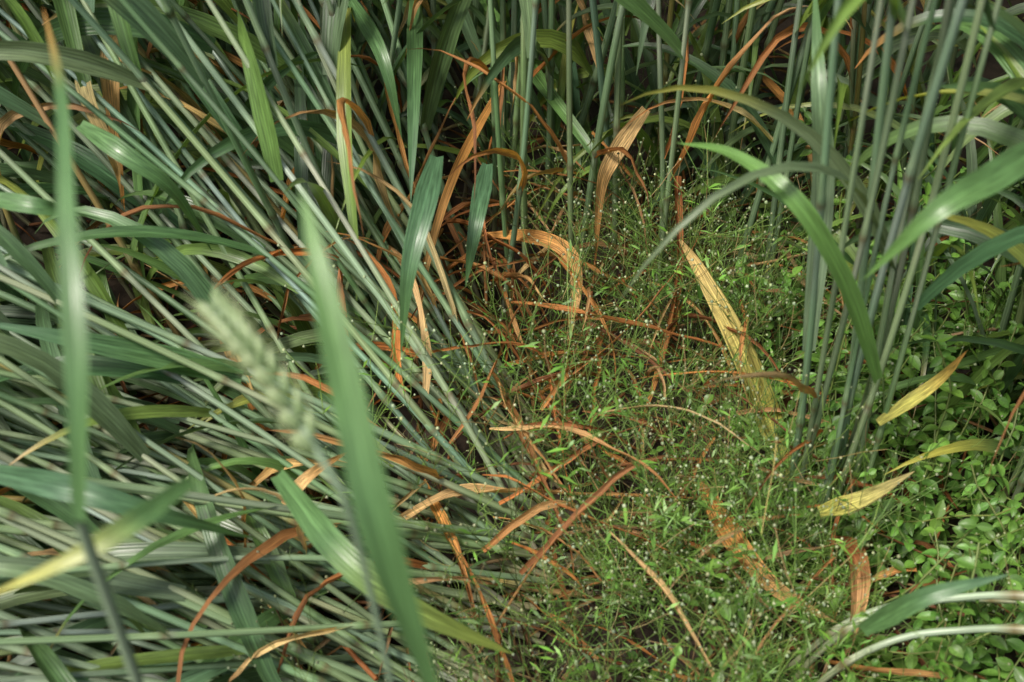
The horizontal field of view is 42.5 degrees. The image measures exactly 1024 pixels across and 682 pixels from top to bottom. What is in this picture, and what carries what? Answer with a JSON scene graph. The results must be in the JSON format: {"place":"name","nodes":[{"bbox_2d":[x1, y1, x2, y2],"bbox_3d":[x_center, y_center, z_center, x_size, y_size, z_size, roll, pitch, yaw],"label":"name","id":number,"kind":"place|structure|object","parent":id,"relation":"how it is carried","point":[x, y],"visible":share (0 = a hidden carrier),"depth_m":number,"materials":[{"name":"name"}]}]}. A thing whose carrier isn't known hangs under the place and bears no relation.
{"place":"outdoors","nodes":[
{"label":"outdoors","id":0,"kind":"place"},
{"bbox_2d":[0,477,195,592],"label":"wheat leaf","id":1,"kind":"object","parent":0,"point":[133,521],"visible":0.98,"depth_m":0.42,"materials":[{"name":"green plant"}]},
{"bbox_2d":[73,517,143,681],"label":"wheat stalk","id":2,"kind":"object","parent":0,"point":[90,551],"visible":1,"depth_m":0.41,"materials":[{"name":"green plant"}]},
{"bbox_2d":[43,8,88,521],"bbox_3d":[-0.144,-0.048,0.430,0.018,0.064,0.215,-10,51,-8],"label":"wheat leaf","id":3,"kind":"object","parent":2,"relation":"attached to","point":[74,337],"visible":1,"depth_m":0.38,"materials":[{"name":"green plant"}]},
{"bbox_2d":[300,186,438,681],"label":"wheat leaf","id":4,"kind":"object","parent":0,"point":[377,522],"visible":1,"depth_m":0.34,"materials":[{"name":"green plant"}]},
{"bbox_2d":[0,0,1023,681],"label":"soil ground","id":5,"kind":"structure","parent":0,"point":[992,68],"depth_m":1.04,"materials":[{"name":"brown soil"}]},
{"bbox_2d":[0,0,509,420],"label":"leaning wheat","id":6,"kind":"object","parent":5,"relation":"on","point":[151,25],"visible":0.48,"depth_m":0.89,"materials":[{"name":"green plant"}]},
{"bbox_2d":[100,35,124,209],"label":"dry wheat leaf","id":7,"kind":"object","parent":6,"relation":"attached to","point":[110,90],"visible":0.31,"depth_m":0.87,"materials":[{"name":"brown plant"}]},
{"bbox_2d":[175,66,263,164],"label":"wheat leaf","id":8,"kind":"object","parent":6,"relation":"on","point":[228,113],"visible":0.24,"depth_m":0.84,"materials":[{"name":"green plant"}]},
{"bbox_2d":[0,0,566,586],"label":"lodged wheat","id":9,"kind":"object","parent":5,"relation":"on","point":[338,164],"visible":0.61,"depth_m":0.89,"materials":[{"name":"green plant"}]},
{"bbox_2d":[75,80,122,206],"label":"dry wheat leaf","id":10,"kind":"object","parent":9,"relation":"on","point":[86,93],"visible":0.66,"depth_m":0.84,"materials":[{"name":"plant"}]},
{"bbox_2d":[76,120,212,251],"bbox_3d":[-0.229,-0.086,0.812,0.067,0.106,0.029,8,50,7],"label":"wheat leaf","id":11,"kind":"object","parent":9,"relation":"attached to","point":[118,149],"visible":0.96,"depth_m":0.78,"materials":[{"name":"green plant"}]},
{"bbox_2d":[348,0,401,137],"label":"wheat leaf","id":12,"kind":"object","parent":9,"relation":"on","point":[368,28],"visible":0.99,"depth_m":0.88,"materials":[{"name":"green plant"}]},
{"bbox_2d":[407,0,422,202],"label":"wheat leaf","id":13,"kind":"object","parent":9,"relation":"on","point":[414,58],"visible":0.99,"depth_m":0.91,"materials":[{"name":"green plant"}]},
{"bbox_2d":[415,81,506,363],"bbox_3d":[-0.041,-0.088,0.978,0.009,0.095,0.234,13,51,10],"label":"dry wheat leaf","id":14,"kind":"object","parent":9,"relation":"on","point":[465,150],"visible":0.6,"depth_m":0.94,"materials":[{"name":"brown plant"}]},
{"bbox_2d":[182,272,393,681],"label":"wheat ear","id":15,"kind":"object","parent":5,"relation":"on","point":[223,318],"visible":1,"depth_m":0.38},
{"bbox_2d":[0,0,616,681],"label":"lodged wheat","id":16,"kind":"object","parent":5,"relation":"on","point":[128,454],"visible":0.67,"depth_m":0.79,"materials":[{"name":"green plant"}]},
{"bbox_2d":[0,192,99,218],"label":"wheat leaf","id":17,"kind":"object","parent":16,"relation":"on","point":[18,202],"visible":0.81,"depth_m":0.68,"materials":[{"name":"green plant"}]},
{"bbox_2d":[0,322,243,383],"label":"wheat leaf","id":18,"kind":"object","parent":16,"relation":"on","point":[124,349],"visible":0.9,"depth_m":0.76,"materials":[{"name":"green plant"}]},
{"bbox_2d":[0,465,255,538],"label":"wheat leaf","id":19,"kind":"object","parent":16,"relation":"on","point":[48,484],"visible":0.77,"depth_m":0.63,"materials":[{"name":"green plant"}]},
{"bbox_2d":[281,454,341,504],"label":"dry wheat leaf","id":20,"kind":"object","parent":16,"relation":"on","point":[304,479],"visible":0.44,"depth_m":0.79,"materials":[{"name":"brown plant"}]},
{"bbox_2d":[271,469,511,653],"bbox_3d":[-0.073,0.123,0.677,0.146,0.085,0.042,25,55,20],"label":"wheat leaf","id":21,"kind":"object","parent":16,"relation":"on","point":[333,545],"visible":0.77,"depth_m":0.66,"materials":[{"name":"green plant"}]},
{"bbox_2d":[0,0,1023,681],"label":"dead leaf litter","id":22,"kind":"object","parent":5,"relation":"on","point":[508,404],"visible":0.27,"depth_m":0.91,"materials":[{"name":"brown plant"}]},
{"bbox_2d":[482,229,582,344],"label":"dry wheat leaf","id":23,"kind":"object","parent":22,"relation":"on","point":[543,237],"visible":0.69,"depth_m":0.96,"materials":[{"name":"brown plant"}]},
{"bbox_2d":[527,378,597,488],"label":"dry wheat leaf","id":24,"kind":"object","parent":22,"relation":"on","point":[547,406],"visible":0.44,"depth_m":0.91,"materials":[{"name":"brown plant"}]},
{"bbox_2d":[595,106,649,260],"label":"dry wheat leaf","id":25,"kind":"object","parent":22,"relation":"on","point":[625,136],"visible":0.91,"depth_m":0.94,"materials":[{"name":"brown plant"}]},
{"bbox_2d":[636,176,683,438],"bbox_3d":[0.110,-0.023,0.938,0.017,0.132,0.140,8,51,7],"label":"dry wheat leaf","id":26,"kind":"object","parent":22,"relation":"on","point":[673,309],"visible":0.67,"depth_m":0.95,"materials":[{"name":"brown plant"}]},
{"bbox_2d":[90,0,1023,340],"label":"standing wheat","id":27,"kind":"object","parent":5,"relation":"on","point":[542,30],"visible":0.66,"depth_m":1.00,"materials":[{"name":"green plant"}]},
{"bbox_2d":[400,155,443,350],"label":"wheat leaf","id":28,"kind":"object","parent":27,"relation":"attached to","point":[425,198],"visible":1,"depth_m":0.80,"materials":[{"name":"green plant"}]},
{"bbox_2d":[465,162,492,285],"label":"wheat leaf","id":29,"kind":"object","parent":27,"relation":"attached to","point":[480,202],"visible":0.98,"depth_m":0.87,"materials":[{"name":"green plant"}]},
{"bbox_2d":[480,0,600,167],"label":"wheat leaf","id":30,"kind":"object","parent":27,"relation":"attached to","point":[557,104],"visible":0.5,"depth_m":1.00,"materials":[{"name":"green plant"}]},
{"bbox_2d":[160,1,1023,681],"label":"sandwort weed patch","id":31,"kind":"object","parent":5,"relation":"on","point":[668,535],"visible":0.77,"depth_m":0.83,"materials":[{"name":"green plant"}]},
{"bbox_2d":[424,479,477,626],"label":"dry wheat leaf","id":32,"kind":"object","parent":31,"relation":"on","point":[442,518],"visible":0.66,"depth_m":0.84,"materials":[{"name":"brown plant"}]},
{"bbox_2d":[399,483,693,519],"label":"dry wheat leaf","id":33,"kind":"object","parent":31,"relation":"on","point":[439,496],"visible":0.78,"depth_m":0.86,"materials":[{"name":"brown plant"}]},
{"bbox_2d":[505,351,637,366],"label":"dry wheat leaf","id":34,"kind":"object","parent":31,"relation":"on","point":[558,352],"visible":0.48,"depth_m":0.96,"materials":[{"name":"brown plant"}]},
{"bbox_2d":[679,240,790,486],"bbox_3d":[0.154,0.011,0.922,0.026,0.114,0.185,-24,54,-19],"label":"yellowing wheat leaf","id":35,"kind":"object","parent":31,"relation":"on","point":[708,282],"visible":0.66,"depth_m":0.90,"materials":[{"name":"yellow plant"}]},
{"bbox_2d":[817,471,914,516],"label":"yellowing wheat leaf","id":36,"kind":"object","parent":31,"relation":"on","point":[872,494],"visible":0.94,"depth_m":0.79,"materials":[{"name":"yellow plant"}]},
{"bbox_2d":[576,69,1023,681],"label":"chickweed patch","id":37,"kind":"object","parent":5,"relation":"on","point":[958,653],"visible":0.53,"depth_m":0.87,"materials":[{"name":"green plant"}]},
{"bbox_2d":[696,482,837,622],"bbox_3d":[0.154,0.136,0.840,0.032,0.018,0.134,-28,55,-21],"label":"dry wheat leaf","id":38,"kind":"object","parent":37,"relation":"on","point":[739,539],"visible":0.56,"depth_m":0.83,"materials":[{"name":"brown plant"}]},
{"bbox_2d":[822,536,870,655],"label":"dry wheat leaf","id":39,"kind":"object","parent":37,"relation":"on","point":[857,595],"visible":0.64,"depth_m":0.79,"materials":[{"name":"brown plant"}]},
{"bbox_2d":[619,0,1023,550],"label":"standing wheat","id":40,"kind":"object","parent":5,"relation":"on","point":[998,33],"visible":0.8,"depth_m":0.73,"materials":[{"name":"green plant"}]},
{"bbox_2d":[679,143,882,383],"bbox_3d":[0.138,-0.036,0.691,0.137,0.149,0.041,21,53,17],"label":"wheat leaf","id":41,"kind":"object","parent":40,"relation":"attached to","point":[793,198],"visible":0.96,"depth_m":0.65,"materials":[{"name":"green plant"}]},
{"bbox_2d":[762,72,812,180],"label":"dry wheat leaf","id":42,"kind":"object","parent":40,"relation":"attached to","point":[774,88],"visible":0.32,"depth_m":1.05,"materials":[{"name":"brown plant"}]},
{"bbox_2d":[802,0,834,350],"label":"wheat leaf","id":43,"kind":"object","parent":40,"relation":"attached to","point":[818,85],"visible":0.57,"depth_m":0.75,"materials":[{"name":"green plant"}]},
{"bbox_2d":[876,351,966,425],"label":"dry wheat leaf","id":44,"kind":"object","parent":40,"relation":"on","point":[912,399],"visible":1,"depth_m":0.80,"materials":[{"name":"yellow plant"}]},
{"bbox_2d":[863,142,1023,279],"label":"wheat leaf","id":45,"kind":"object","parent":40,"relation":"attached to","point":[1001,171],"visible":1,"depth_m":0.55,"materials":[{"name":"green plant"}]},
{"bbox_2d":[772,590,1023,681],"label":"lodged wheat","id":46,"kind":"object","parent":5,"relation":"on","point":[1005,597],"visible":0.66,"depth_m":0.74,"materials":[{"name":"green plant"}]},
{"bbox_2d":[857,574,1008,635],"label":"wheat leaf","id":47,"kind":"object","parent":46,"relation":"attached to","point":[893,612],"visible":1,"depth_m":0.63,"materials":[{"name":"green plant"}]}
]}

